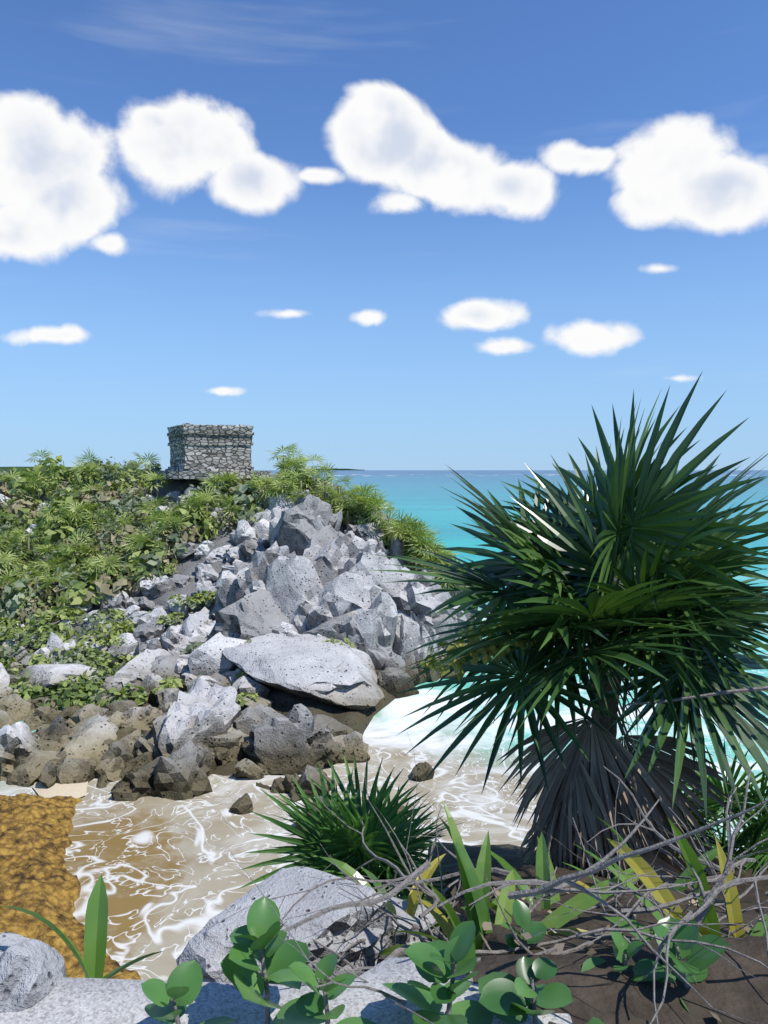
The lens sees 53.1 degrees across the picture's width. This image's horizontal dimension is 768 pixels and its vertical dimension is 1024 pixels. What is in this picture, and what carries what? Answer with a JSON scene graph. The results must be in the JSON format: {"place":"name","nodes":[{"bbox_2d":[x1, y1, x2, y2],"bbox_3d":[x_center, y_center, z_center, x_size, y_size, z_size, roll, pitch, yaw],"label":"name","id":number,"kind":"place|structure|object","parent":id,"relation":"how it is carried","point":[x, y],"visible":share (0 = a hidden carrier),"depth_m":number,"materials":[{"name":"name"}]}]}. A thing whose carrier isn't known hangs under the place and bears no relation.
{"place":"outdoors","nodes":[
{"label":"outdoors","id":0,"kind":"place"},
{"bbox_2d":[0,467,161,476],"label":"coast land","id":1,"kind":"structure","parent":0,"point":[7,469],"depth_m":737.00,"materials":[{"name":"green plant"}]},
{"bbox_2d":[0,473,477,789],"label":"headland terrain","id":2,"kind":"structure","parent":0,"point":[354,720],"depth_m":37.69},
{"bbox_2d":[33,781,87,797],"bbox_3d":[-9.165,7.685,21.754,1.464,0.170,2.384,-1,3,-18],"label":"sand patch","id":3,"kind":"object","parent":2,"relation":"on","point":[76,790],"depth_m":21.37,"materials":[{"name":"beige sand"}]},
{"bbox_2d":[156,423,271,478],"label":"temple terrace","id":4,"kind":"structure","parent":2,"relation":"on","point":[184,473],"depth_m":47.39,"materials":[{"name":"grey stone"}]},
{"bbox_2d":[167,424,253,468],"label":"temple shrine","id":5,"kind":"object","parent":4,"relation":"on","point":[194,446],"visible":1,"depth_m":48.31,"materials":[{"name":"grey stone"}]},
{"bbox_2d":[0,483,470,801],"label":"headland rocks","id":6,"kind":"object","parent":2,"relation":"on","point":[298,587],"visible":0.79,"depth_m":30.29,"materials":[{"name":"grey stone"}]},
{"bbox_2d":[0,442,472,707],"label":"hillside shrubs","id":7,"kind":"object","parent":2,"relation":"on","point":[113,571],"visible":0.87,"depth_m":42.48,"materials":[{"name":"green plant"}]},
{"bbox_2d":[315,468,357,469],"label":"island land","id":8,"kind":"structure","parent":0,"point":[341,469],"depth_m":5992.58,"materials":[{"name":"green plant"}]},
{"bbox_2d":[0,470,767,980],"bbox_3d":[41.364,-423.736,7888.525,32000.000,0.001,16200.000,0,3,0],"label":"sea","id":9,"kind":"structure","parent":0,"point":[162,880],"depth_m":20.77,"materials":[{"name":"liquid"}]},
{"bbox_2d":[0,793,141,979],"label":"seaweed","id":10,"kind":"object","parent":9,"relation":"on","point":[37,876],"depth_m":16.51,"materials":[{"name":"brown plant"}]},
{"bbox_2d":[230,761,434,834],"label":"small rocks","id":11,"kind":"object","parent":9,"relation":"in","point":[243,804],"visible":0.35,"depth_m":20.45,"materials":[{"name":"stone"}]},
{"bbox_2d":[0,842,767,1023],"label":"cliff top ground","id":12,"kind":"structure","parent":0,"point":[606,992],"depth_m":2.23,"materials":[{"name":"brown soil"}]},
{"bbox_2d":[0,866,439,1012],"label":"boulders","id":13,"kind":"object","parent":12,"relation":"on","point":[32,972],"visible":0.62,"depth_m":3.27,"materials":[{"name":"stone"}]},
{"bbox_2d":[236,745,463,963],"bbox_3d":[-0.054,2.398,4.857,1.358,1.658,1.378,2,4,31],"label":"small palm plant","id":14,"kind":"object","parent":12,"relation":"on","point":[339,840],"visible":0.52,"depth_m":4.79,"materials":[{"name":"green plant"}]},
{"bbox_2d":[2,800,767,978],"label":"long-leaved plants","id":15,"kind":"object","parent":12,"relation":"on","point":[92,963],"visible":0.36,"depth_m":3.03,"materials":[{"name":"green plant"}]},
{"bbox_2d":[141,896,752,1023],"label":"broad-leaved plants","id":16,"kind":"object","parent":12,"relation":"on","point":[507,998],"visible":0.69,"depth_m":2.06,"materials":[{"name":"green plant"}]},
{"bbox_2d":[187,683,767,1023],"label":"dry twig tangle","id":17,"kind":"object","parent":12,"relation":"on","point":[551,888],"visible":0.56,"depth_m":2.58,"materials":[{"name":"grey wood"}]},
{"bbox_2d":[372,373,767,907],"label":"thatch palm","id":18,"kind":"object","parent":12,"relation":"on","point":[622,563],"visible":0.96,"depth_m":4.77,"materials":[{"name":"green plant"}]},
{"bbox_2d":[449,884,760,1023],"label":"leaf litter","id":19,"kind":"object","parent":12,"relation":"on","point":[591,951],"visible":0.23,"depth_m":2.96,"materials":[{"name":"brown plant"}]},
{"bbox_2d":[662,738,767,876],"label":"palm shrub","id":20,"kind":"object","parent":12,"relation":"on","point":[755,831],"visible":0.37,"depth_m":5.57,"materials":[{"name":"green plant"}]},
{"bbox_2d":[0,0,767,469],"label":"sky","id":21,"kind":"structure","parent":0,"point":[360,234],"materials":[{"name":"blue"}]}
]}

